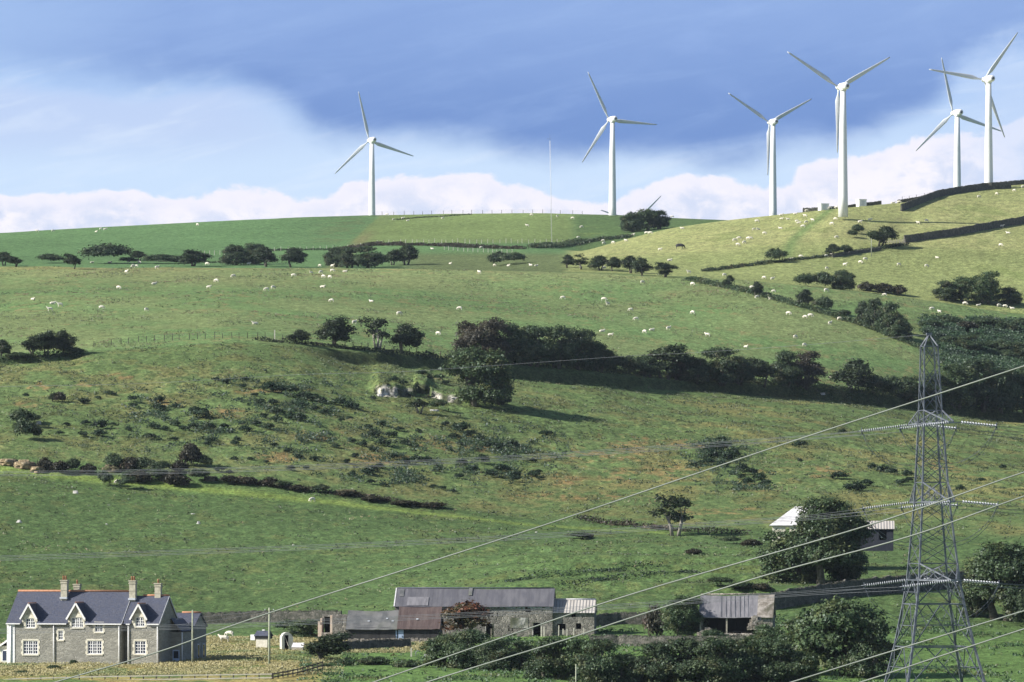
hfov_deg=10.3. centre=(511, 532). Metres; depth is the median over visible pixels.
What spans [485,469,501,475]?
gorse bush
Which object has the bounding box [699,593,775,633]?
open shed
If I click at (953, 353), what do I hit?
bracken
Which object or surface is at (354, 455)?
gorse bush
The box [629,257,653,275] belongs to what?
hawthorn tree
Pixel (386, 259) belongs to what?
shrub
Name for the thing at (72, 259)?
hawthorn tree
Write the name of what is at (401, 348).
wire fence
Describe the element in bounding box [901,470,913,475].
gorse bush
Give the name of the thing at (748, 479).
gorse bush
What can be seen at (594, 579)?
hedge
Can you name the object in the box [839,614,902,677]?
hedgerow tree
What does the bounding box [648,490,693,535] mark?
hawthorn tree
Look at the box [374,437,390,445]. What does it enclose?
gorse bush
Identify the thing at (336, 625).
roofless pen
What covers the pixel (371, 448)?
gorse bush
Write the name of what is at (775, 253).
shrub
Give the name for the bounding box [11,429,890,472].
power cable
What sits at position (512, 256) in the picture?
shrub
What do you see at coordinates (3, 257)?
hawthorn tree
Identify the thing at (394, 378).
gorse bush
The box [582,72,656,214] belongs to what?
wind turbine
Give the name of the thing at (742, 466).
gorse bush
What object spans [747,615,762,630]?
rubble heap
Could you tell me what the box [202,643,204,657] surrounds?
window
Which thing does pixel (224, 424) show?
gorse bush
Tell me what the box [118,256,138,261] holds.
shrub
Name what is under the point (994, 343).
shrub
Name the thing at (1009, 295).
hedgerow tree
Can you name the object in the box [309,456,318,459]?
gorse bush
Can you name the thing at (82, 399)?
gorse bush
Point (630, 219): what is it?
hedgerow tree
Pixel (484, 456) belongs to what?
gorse bush
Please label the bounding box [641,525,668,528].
stone bank
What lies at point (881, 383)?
shrub
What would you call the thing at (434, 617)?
power cable
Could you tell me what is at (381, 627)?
slate shed
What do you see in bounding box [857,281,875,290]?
bramble bush
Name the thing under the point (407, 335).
hawthorn tree
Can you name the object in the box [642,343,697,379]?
hawthorn tree
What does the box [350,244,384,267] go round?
hedgerow tree
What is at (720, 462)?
gorse bush
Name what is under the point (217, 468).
gorse bush
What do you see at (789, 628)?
leafy tree
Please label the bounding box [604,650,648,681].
hedgerow tree
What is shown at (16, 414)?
shrub
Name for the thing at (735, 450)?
gorse bush
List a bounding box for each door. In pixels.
[173,650,179,660]
[398,630,403,638]
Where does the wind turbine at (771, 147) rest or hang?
on the ground at (714, 242)
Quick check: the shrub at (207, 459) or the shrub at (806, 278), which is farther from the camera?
the shrub at (806, 278)
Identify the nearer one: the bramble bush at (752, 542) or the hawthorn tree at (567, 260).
the bramble bush at (752, 542)
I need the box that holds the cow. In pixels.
[676,243,684,248]
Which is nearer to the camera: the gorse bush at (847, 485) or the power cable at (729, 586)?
the power cable at (729, 586)
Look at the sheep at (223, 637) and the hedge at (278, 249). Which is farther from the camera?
the hedge at (278, 249)
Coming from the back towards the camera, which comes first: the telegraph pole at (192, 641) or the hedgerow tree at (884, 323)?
the hedgerow tree at (884, 323)
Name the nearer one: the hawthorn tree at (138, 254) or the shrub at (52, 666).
the shrub at (52, 666)
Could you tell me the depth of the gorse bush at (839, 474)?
1019.54 m
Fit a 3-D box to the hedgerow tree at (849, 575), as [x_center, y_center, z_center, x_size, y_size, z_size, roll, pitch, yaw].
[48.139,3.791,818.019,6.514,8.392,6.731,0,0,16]
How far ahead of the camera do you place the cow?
1618.66 m
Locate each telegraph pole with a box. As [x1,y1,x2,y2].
[192,610,193,661]
[265,608,273,663]
[575,664,576,681]
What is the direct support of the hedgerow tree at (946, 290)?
on the ground at (714, 242)
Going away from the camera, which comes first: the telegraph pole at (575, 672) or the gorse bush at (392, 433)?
the telegraph pole at (575, 672)
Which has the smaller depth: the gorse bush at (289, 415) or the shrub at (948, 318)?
the gorse bush at (289, 415)
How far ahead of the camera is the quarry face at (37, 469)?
959.26 m
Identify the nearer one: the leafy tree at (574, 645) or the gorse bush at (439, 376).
the leafy tree at (574, 645)
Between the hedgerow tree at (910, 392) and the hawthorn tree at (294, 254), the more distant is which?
the hawthorn tree at (294, 254)
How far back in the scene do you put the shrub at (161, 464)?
962.10 m
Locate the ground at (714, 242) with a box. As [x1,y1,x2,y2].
[0,184,1023,681]
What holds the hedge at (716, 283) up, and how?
on the ground at (714, 242)
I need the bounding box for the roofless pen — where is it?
[318,614,346,638]
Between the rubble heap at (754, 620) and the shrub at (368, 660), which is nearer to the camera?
the shrub at (368, 660)
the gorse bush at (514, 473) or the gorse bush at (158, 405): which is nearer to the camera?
the gorse bush at (514, 473)
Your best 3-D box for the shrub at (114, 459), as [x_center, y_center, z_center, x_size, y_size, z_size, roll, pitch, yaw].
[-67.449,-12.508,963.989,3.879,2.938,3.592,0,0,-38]
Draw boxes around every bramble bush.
[36,456,53,470]
[50,460,71,471]
[53,391,67,401]
[79,463,96,472]
[119,455,141,470]
[127,470,151,481]
[163,470,191,485]
[171,459,189,471]
[176,441,203,464]
[219,475,239,481]
[238,476,258,483]
[257,476,280,485]
[288,484,309,490]
[334,490,362,495]
[359,496,390,500]
[386,500,425,504]
[417,502,447,506]
[642,603,667,635]
[683,548,701,553]
[739,538,768,545]
[751,582,773,588]
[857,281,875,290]
[871,282,893,291]
[888,284,908,293]
[956,321,982,329]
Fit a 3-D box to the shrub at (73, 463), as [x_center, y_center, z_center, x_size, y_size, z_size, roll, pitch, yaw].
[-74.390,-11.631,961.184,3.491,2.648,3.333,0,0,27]
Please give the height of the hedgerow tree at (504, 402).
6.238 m
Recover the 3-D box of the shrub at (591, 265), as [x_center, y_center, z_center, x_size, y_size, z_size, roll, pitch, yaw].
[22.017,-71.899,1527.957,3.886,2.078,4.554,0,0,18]
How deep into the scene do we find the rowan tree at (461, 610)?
740.41 m
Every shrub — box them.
[3,352,35,357]
[6,407,33,422]
[10,670,32,674]
[12,415,37,435]
[27,424,42,436]
[29,412,41,420]
[35,253,64,260]
[45,665,60,668]
[65,347,87,352]
[66,457,80,470]
[77,240,135,259]
[97,470,113,482]
[103,452,122,465]
[116,475,136,486]
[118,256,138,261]
[118,469,138,476]
[133,456,155,469]
[140,252,172,259]
[146,467,168,478]
[147,458,172,468]
[165,255,188,261]
[187,468,210,476]
[197,454,212,465]
[273,479,293,485]
[273,618,296,629]
[311,484,330,491]
[314,663,335,667]
[328,659,354,665]
[353,655,392,664]
[377,254,391,264]
[392,659,420,667]
[427,398,448,406]
[485,249,504,263]
[499,250,527,261]
[563,531,589,537]
[587,262,600,267]
[609,354,634,366]
[618,355,650,371]
[701,628,726,635]
[706,576,734,583]
[717,536,741,541]
[724,581,753,587]
[763,248,788,258]
[792,272,817,285]
[811,295,833,309]
[812,270,837,285]
[835,310,851,316]
[839,244,852,251]
[847,230,857,235]
[851,223,864,231]
[859,374,890,389]
[876,373,905,393]
[916,319,942,325]
[929,335,958,342]
[937,315,962,321]
[971,316,1003,325]
[983,338,1012,349]
[995,320,1018,329]
[1012,317,1023,324]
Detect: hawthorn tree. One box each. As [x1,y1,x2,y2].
[0,251,10,265]
[0,339,12,357]
[6,255,22,266]
[17,331,49,355]
[40,329,59,355]
[47,393,55,400]
[54,328,78,354]
[63,253,81,268]
[130,251,146,260]
[176,249,212,265]
[252,245,280,266]
[278,247,307,266]
[286,329,311,343]
[301,631,355,659]
[312,314,358,346]
[357,315,392,349]
[384,249,404,264]
[386,323,426,353]
[393,244,418,264]
[406,393,437,413]
[561,254,574,267]
[572,253,590,269]
[589,255,608,270]
[606,256,622,270]
[620,254,635,272]
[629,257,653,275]
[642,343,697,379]
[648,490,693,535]
[654,262,680,276]
[721,275,734,283]
[747,356,778,387]
[751,281,765,295]
[795,289,813,305]
[825,244,840,253]
[825,358,877,392]
[865,225,899,245]
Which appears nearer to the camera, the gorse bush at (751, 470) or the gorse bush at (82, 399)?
the gorse bush at (751, 470)
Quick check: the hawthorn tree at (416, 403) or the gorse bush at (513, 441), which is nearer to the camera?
the gorse bush at (513, 441)
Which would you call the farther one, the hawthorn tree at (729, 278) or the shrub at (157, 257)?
the shrub at (157, 257)
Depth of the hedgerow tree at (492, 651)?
663.19 m
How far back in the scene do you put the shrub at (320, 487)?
956.34 m
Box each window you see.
[21,639,39,655]
[24,617,37,628]
[56,629,64,640]
[69,616,85,628]
[85,639,103,654]
[93,625,104,632]
[133,616,146,627]
[133,639,147,654]
[197,644,199,657]
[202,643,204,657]
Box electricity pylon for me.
[860,333,1001,681]
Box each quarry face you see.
[0,459,17,464]
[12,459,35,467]
[30,466,46,471]
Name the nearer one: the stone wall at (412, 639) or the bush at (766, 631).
the bush at (766, 631)
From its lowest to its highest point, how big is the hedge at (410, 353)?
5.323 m
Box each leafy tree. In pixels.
[284,618,324,637]
[418,632,472,667]
[438,345,521,406]
[505,639,535,669]
[549,636,601,679]
[636,208,661,229]
[658,593,703,635]
[718,636,777,681]
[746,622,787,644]
[752,528,836,582]
[769,616,835,665]
[777,649,825,681]
[784,594,896,676]
[939,362,985,409]
[952,276,977,301]
[969,270,1002,303]
[1003,366,1023,412]
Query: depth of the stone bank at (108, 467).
962.75 m
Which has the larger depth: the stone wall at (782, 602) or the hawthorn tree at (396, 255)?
the hawthorn tree at (396, 255)
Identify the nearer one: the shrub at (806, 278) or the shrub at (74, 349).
the shrub at (74, 349)
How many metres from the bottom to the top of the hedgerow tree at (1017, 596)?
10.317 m
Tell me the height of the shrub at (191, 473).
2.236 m
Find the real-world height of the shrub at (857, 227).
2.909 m
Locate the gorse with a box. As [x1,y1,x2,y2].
[61,364,780,497]
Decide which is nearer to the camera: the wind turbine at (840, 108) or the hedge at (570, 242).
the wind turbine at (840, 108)
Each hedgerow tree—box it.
[219,243,250,264]
[243,242,272,263]
[322,246,343,266]
[333,245,360,267]
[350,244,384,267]
[441,627,491,668]
[449,317,481,350]
[461,316,514,357]
[471,637,521,670]
[489,382,513,404]
[495,320,535,364]
[518,633,577,679]
[519,323,559,366]
[535,323,581,368]
[564,326,606,370]
[565,635,623,681]
[587,342,617,371]
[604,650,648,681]
[619,212,644,231]
[627,639,676,681]
[634,356,662,377]
[649,210,671,228]
[649,634,704,681]
[665,359,688,379]
[674,593,708,635]
[677,356,714,383]
[687,632,754,681]
[698,345,750,385]
[729,355,756,385]
[745,637,802,681]
[768,350,803,386]
[791,349,830,389]
[827,539,868,580]
[828,269,856,290]
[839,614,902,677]
[854,300,869,321]
[860,298,886,329]
[869,301,906,335]
[888,318,915,339]
[895,375,927,400]
[917,372,955,404]
[930,280,960,300]
[950,333,986,350]
[957,584,998,616]
[960,355,1012,412]
[987,365,1023,413]
[994,286,1023,303]
[996,558,1023,622]
[998,340,1023,360]
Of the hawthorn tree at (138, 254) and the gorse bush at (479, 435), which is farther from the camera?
the hawthorn tree at (138, 254)
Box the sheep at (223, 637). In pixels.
[218,634,228,641]
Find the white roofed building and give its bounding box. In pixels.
[769,506,810,540]
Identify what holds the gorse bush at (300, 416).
on the ground at (714, 242)
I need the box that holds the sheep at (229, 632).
[224,631,233,635]
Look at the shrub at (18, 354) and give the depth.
1107.90 m
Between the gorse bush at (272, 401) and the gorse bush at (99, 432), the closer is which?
the gorse bush at (99, 432)
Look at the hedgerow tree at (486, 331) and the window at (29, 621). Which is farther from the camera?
the hedgerow tree at (486, 331)
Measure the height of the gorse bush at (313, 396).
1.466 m
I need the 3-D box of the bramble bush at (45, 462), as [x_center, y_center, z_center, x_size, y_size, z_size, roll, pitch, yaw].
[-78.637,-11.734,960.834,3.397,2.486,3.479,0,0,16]
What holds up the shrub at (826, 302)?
on the ground at (714, 242)
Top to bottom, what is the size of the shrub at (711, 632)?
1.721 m
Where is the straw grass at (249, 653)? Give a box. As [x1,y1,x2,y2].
[0,634,435,676]
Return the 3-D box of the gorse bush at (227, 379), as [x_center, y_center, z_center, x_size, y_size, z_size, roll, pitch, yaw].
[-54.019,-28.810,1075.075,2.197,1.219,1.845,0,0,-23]
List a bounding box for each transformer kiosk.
[818,203,828,210]
[856,199,866,206]
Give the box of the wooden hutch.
[250,630,272,647]
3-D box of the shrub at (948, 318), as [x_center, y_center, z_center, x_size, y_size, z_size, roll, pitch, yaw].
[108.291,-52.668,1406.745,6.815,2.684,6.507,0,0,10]
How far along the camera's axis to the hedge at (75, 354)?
1112.05 m
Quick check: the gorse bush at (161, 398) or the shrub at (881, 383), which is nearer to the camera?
the gorse bush at (161, 398)
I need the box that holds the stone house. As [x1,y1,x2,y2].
[0,576,207,664]
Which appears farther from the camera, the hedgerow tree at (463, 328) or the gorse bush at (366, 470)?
the hedgerow tree at (463, 328)
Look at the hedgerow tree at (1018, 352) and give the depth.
1366.40 m
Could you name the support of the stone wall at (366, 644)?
on the ground at (714, 242)
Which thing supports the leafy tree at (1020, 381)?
on the ground at (714, 242)
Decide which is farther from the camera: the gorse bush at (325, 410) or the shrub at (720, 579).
the gorse bush at (325, 410)
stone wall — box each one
[201,610,341,623]
[343,638,410,649]
[348,637,431,642]
[588,634,745,646]
[596,612,645,626]
[771,570,971,609]
[803,201,881,211]
[831,247,880,256]
[897,196,919,202]
[900,181,1010,210]
[903,216,1023,241]
[1004,180,1023,184]
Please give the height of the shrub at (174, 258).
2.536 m
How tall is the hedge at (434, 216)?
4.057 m
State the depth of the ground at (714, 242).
1086.55 m
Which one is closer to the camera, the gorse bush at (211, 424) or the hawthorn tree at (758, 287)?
the gorse bush at (211, 424)
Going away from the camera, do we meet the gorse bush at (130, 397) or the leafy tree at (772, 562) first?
the leafy tree at (772, 562)
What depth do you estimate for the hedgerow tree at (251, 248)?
1690.60 m
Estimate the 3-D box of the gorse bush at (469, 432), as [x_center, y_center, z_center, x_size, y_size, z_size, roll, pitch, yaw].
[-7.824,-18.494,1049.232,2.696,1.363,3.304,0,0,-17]
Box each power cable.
[0,431,857,471]
[0,434,861,474]
[0,511,900,560]
[0,590,899,633]
[10,509,856,555]
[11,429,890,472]
[17,512,858,558]
[17,586,855,628]
[21,508,897,556]
[27,589,858,631]
[33,587,891,629]
[36,432,895,475]
[55,365,1023,681]
[374,472,1023,681]
[427,496,1023,681]
[791,610,1023,681]
[860,628,1023,681]
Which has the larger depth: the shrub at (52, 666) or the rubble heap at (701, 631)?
the rubble heap at (701, 631)
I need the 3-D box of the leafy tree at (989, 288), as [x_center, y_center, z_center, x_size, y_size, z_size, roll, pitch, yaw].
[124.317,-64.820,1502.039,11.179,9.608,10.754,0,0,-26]
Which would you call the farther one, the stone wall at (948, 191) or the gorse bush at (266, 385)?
the stone wall at (948, 191)
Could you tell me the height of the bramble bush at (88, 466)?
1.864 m
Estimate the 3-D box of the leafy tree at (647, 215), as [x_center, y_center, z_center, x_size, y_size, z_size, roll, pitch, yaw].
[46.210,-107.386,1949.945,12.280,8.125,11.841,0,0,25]
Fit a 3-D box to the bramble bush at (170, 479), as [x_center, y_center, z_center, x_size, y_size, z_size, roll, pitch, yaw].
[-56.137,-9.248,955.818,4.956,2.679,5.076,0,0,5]
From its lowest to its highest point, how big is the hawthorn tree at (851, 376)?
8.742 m
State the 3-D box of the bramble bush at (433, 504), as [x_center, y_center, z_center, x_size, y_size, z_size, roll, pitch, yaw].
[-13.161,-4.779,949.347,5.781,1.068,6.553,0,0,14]
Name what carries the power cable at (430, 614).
attached to the electricity pylon
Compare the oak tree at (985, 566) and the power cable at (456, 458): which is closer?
the power cable at (456, 458)
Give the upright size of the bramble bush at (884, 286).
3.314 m
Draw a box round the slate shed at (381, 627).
[346,610,398,640]
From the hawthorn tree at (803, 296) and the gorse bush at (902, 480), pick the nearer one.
the gorse bush at (902, 480)
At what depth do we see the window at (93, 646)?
687.23 m
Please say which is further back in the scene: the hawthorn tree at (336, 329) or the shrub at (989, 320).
the shrub at (989, 320)
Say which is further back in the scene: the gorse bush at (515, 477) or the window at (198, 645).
the gorse bush at (515, 477)
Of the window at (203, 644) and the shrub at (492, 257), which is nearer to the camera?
the window at (203, 644)
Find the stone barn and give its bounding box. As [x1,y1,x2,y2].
[393,587,555,636]
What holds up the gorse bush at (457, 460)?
on the ground at (714, 242)
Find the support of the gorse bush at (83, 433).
on the ground at (714, 242)
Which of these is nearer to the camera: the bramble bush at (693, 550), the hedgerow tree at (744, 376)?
the bramble bush at (693, 550)
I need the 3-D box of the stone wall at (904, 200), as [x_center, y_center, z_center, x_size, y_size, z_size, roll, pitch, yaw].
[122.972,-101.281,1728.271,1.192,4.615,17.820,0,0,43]
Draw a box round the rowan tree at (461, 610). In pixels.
[439,600,492,641]
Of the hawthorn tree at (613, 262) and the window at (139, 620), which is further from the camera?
the hawthorn tree at (613, 262)
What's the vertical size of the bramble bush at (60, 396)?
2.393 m
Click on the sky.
(113, 112)
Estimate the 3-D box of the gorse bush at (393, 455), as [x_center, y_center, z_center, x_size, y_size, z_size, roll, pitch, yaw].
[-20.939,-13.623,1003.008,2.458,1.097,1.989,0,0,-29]
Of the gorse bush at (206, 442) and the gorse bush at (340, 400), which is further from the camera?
the gorse bush at (340, 400)
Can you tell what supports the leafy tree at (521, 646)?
on the ground at (714, 242)
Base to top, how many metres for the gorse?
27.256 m
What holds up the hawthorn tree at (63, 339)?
on the ground at (714, 242)
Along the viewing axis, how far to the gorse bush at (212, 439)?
998.62 m
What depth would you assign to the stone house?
688.67 m
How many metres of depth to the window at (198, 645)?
694.83 m
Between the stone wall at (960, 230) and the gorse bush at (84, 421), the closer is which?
the gorse bush at (84, 421)
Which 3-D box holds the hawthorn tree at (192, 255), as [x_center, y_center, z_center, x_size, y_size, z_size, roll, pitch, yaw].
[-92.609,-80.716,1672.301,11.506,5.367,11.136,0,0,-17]
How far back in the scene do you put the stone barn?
757.94 m
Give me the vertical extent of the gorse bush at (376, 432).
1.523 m
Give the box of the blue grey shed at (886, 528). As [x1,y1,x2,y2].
[859,521,894,550]
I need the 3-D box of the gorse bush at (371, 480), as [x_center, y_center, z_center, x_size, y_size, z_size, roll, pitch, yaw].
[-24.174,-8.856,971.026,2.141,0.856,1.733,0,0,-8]
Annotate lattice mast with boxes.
[547,138,551,236]
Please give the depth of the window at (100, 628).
687.07 m
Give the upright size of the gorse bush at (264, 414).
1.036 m
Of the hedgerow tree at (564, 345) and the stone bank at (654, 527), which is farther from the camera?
the hedgerow tree at (564, 345)
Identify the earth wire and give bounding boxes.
[0,334,925,386]
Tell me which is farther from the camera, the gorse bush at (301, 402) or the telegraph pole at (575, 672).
the gorse bush at (301, 402)
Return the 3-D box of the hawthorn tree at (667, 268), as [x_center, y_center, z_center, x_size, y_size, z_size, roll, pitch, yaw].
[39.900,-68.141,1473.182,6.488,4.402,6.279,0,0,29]
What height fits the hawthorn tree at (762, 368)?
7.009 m
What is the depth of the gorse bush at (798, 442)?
1088.68 m
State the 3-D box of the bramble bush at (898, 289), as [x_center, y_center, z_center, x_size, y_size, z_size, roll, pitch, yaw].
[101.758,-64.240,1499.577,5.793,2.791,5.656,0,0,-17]
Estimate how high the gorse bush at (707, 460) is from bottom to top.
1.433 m
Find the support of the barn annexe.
on the ground at (714, 242)
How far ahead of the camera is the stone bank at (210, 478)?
959.62 m
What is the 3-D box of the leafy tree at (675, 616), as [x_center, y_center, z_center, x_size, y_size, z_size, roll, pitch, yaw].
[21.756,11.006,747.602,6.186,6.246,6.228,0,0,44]
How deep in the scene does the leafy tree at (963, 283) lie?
1499.44 m
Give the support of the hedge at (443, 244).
on the ground at (714, 242)
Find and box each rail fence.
[12,673,272,679]
[272,661,322,678]
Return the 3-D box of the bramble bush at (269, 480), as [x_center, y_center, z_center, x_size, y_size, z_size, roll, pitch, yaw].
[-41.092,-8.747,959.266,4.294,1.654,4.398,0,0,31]
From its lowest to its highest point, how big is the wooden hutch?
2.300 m
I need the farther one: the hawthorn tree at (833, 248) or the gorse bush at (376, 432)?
the hawthorn tree at (833, 248)
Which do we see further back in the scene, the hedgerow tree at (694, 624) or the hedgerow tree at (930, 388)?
the hedgerow tree at (930, 388)
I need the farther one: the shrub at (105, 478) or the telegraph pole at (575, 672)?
the shrub at (105, 478)
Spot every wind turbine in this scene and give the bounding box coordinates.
[335,92,412,214]
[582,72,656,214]
[601,196,660,214]
[728,93,811,215]
[787,51,889,216]
[916,58,1001,186]
[929,32,1017,182]
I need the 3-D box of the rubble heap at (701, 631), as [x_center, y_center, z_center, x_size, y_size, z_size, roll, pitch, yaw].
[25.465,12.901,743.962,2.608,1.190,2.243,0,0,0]
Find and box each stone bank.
[102,464,122,472]
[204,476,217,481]
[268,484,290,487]
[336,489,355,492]
[607,523,639,525]
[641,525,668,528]
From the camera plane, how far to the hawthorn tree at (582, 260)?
1533.43 m
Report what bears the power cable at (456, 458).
attached to the electricity pylon
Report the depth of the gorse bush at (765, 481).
1005.44 m
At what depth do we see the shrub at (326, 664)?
667.71 m
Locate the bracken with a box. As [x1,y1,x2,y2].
[917,313,1023,375]
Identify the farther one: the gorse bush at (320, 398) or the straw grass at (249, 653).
the gorse bush at (320, 398)
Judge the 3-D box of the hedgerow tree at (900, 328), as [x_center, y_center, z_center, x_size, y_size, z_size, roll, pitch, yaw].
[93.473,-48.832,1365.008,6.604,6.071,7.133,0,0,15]
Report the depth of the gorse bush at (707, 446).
1062.59 m
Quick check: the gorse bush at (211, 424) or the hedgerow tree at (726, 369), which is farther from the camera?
the hedgerow tree at (726, 369)
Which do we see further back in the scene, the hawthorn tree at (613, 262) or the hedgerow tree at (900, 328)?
the hawthorn tree at (613, 262)
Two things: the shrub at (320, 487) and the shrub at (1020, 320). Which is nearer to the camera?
the shrub at (320, 487)
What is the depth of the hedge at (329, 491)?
956.43 m
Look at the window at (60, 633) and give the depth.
688.24 m
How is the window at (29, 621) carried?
in the stone house
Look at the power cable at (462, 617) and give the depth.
536.22 m
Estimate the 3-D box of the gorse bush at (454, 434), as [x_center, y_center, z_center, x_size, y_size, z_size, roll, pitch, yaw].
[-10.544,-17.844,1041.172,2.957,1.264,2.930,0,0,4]
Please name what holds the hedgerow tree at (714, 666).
on the ground at (714, 242)
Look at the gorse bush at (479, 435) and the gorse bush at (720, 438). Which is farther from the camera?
the gorse bush at (720, 438)
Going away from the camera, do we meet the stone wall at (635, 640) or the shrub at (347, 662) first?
the shrub at (347, 662)
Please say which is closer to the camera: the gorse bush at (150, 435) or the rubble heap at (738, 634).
the rubble heap at (738, 634)
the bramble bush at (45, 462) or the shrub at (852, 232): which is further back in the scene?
the shrub at (852, 232)
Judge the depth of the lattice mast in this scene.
1851.97 m
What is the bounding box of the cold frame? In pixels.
[291,643,303,649]
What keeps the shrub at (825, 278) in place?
on the ground at (714, 242)
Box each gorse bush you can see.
[76,397,90,402]
[77,431,88,435]
[81,419,92,424]
[90,428,108,435]
[91,418,109,427]
[127,395,137,400]
[144,433,156,437]
[146,421,160,428]
[148,402,166,409]
[153,395,164,401]
[167,436,179,440]
[169,419,181,425]
[188,406,210,416]
[188,422,199,426]
[201,423,217,427]
[201,441,212,445]
[203,437,217,441]
[213,466,224,470]
[218,423,230,427]
[221,377,230,382]
[230,439,238,444]
[236,425,253,430]
[249,420,262,425]
[253,398,265,402]
[259,380,283,390]
[259,412,268,417]
[263,422,274,428]
[266,398,278,404]
[269,384,285,391]
[270,408,284,412]
[270,414,283,421]
[282,411,297,418]
[285,385,299,392]
[291,412,308,419]
[292,390,311,397]
[294,401,309,405]
[307,393,319,398]
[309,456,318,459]
[314,396,327,401]
[318,408,333,413]
[329,397,346,403]
[341,399,359,408]
[347,436,357,441]
[347,470,356,475]
[350,453,358,457]
[357,440,367,445]
[359,466,376,474]
[366,429,379,435]
[366,479,375,482]
[367,445,378,451]
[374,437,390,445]
[384,431,398,436]
[388,375,400,380]
[388,453,398,458]
[400,457,410,462]
[405,391,414,395]
[408,453,424,460]
[415,369,429,374]
[421,455,433,461]
[434,373,445,378]
[446,432,461,438]
[447,421,471,430]
[454,458,466,463]
[454,473,463,477]
[463,429,475,435]
[464,464,479,471]
[473,454,490,462]
[474,433,485,439]
[483,440,492,446]
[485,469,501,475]
[491,441,507,448]
[494,463,511,470]
[506,438,518,446]
[508,468,520,475]
[508,474,520,479]
[526,470,539,475]
[537,430,549,434]
[698,443,717,450]
[698,457,718,462]
[701,447,724,457]
[713,460,730,465]
[714,441,729,450]
[715,436,726,440]
[719,450,736,459]
[727,448,741,455]
[733,463,749,469]
[735,473,745,478]
[741,467,758,473]
[741,477,755,483]
[752,472,766,479]
[758,479,771,483]
[792,440,801,445]
[828,471,848,477]
[842,483,855,488]
[848,481,864,490]
[860,479,874,484]
[867,462,877,468]
[875,464,888,470]
[885,467,898,473]
[894,478,907,483]
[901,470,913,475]
[955,484,966,489]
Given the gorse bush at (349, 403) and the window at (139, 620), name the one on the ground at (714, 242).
the gorse bush at (349, 403)
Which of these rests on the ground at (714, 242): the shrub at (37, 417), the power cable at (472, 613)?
the shrub at (37, 417)
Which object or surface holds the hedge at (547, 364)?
on the ground at (714, 242)
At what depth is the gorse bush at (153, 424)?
1012.40 m
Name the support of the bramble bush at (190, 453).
on the ground at (714, 242)
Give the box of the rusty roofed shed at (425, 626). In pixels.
[397,606,443,639]
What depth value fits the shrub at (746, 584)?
796.48 m
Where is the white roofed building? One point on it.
(779, 524)
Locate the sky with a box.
[0,0,1023,232]
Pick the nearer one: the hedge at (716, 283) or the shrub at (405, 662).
the shrub at (405, 662)
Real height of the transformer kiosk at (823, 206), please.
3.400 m
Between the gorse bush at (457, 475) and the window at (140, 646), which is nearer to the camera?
the window at (140, 646)
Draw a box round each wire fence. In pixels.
[98,332,286,344]
[345,341,447,357]
[383,209,577,213]
[393,238,551,242]
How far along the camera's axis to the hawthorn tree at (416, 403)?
1071.22 m
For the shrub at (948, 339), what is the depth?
1368.91 m
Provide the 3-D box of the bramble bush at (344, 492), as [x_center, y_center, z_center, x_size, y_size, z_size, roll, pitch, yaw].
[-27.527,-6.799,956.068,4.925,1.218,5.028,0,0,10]
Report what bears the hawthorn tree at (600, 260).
on the ground at (714, 242)
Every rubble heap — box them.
[697,627,710,635]
[724,633,754,636]
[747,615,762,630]
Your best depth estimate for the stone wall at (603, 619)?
771.69 m
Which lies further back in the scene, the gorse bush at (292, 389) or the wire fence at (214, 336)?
the wire fence at (214, 336)
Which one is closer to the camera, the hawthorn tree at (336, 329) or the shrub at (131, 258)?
the hawthorn tree at (336, 329)
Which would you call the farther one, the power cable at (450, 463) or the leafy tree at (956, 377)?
the leafy tree at (956, 377)
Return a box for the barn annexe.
[553,598,596,635]
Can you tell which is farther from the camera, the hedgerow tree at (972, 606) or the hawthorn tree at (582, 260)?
the hawthorn tree at (582, 260)
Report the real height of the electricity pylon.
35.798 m
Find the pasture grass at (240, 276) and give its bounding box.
[0,265,1019,412]
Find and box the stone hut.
[280,632,292,648]
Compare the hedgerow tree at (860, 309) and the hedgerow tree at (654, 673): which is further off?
the hedgerow tree at (860, 309)
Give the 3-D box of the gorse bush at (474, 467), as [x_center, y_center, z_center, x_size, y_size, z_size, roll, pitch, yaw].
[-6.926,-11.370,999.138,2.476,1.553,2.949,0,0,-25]
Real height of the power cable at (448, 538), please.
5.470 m
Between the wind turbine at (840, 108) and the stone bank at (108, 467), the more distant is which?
the wind turbine at (840, 108)
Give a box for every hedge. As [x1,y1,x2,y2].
[0,347,85,361]
[141,259,220,262]
[234,476,418,506]
[252,336,451,363]
[271,248,327,250]
[296,613,1023,681]
[337,241,528,248]
[393,213,470,219]
[443,346,623,372]
[502,560,669,581]
[524,233,632,247]
[551,568,702,587]
[570,514,754,534]
[611,366,1020,417]
[681,275,945,362]
[701,242,909,270]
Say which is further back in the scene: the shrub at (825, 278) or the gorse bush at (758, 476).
the shrub at (825, 278)
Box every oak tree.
[770,495,876,583]
[949,541,1023,620]
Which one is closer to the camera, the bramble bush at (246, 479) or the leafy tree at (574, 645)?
the leafy tree at (574, 645)
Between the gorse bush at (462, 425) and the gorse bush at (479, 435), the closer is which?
the gorse bush at (479, 435)
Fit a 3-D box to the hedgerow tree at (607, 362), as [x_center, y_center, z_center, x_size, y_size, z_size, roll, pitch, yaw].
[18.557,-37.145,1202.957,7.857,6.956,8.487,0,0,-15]
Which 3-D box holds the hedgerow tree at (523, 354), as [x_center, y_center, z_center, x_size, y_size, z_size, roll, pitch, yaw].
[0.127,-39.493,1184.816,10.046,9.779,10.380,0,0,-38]

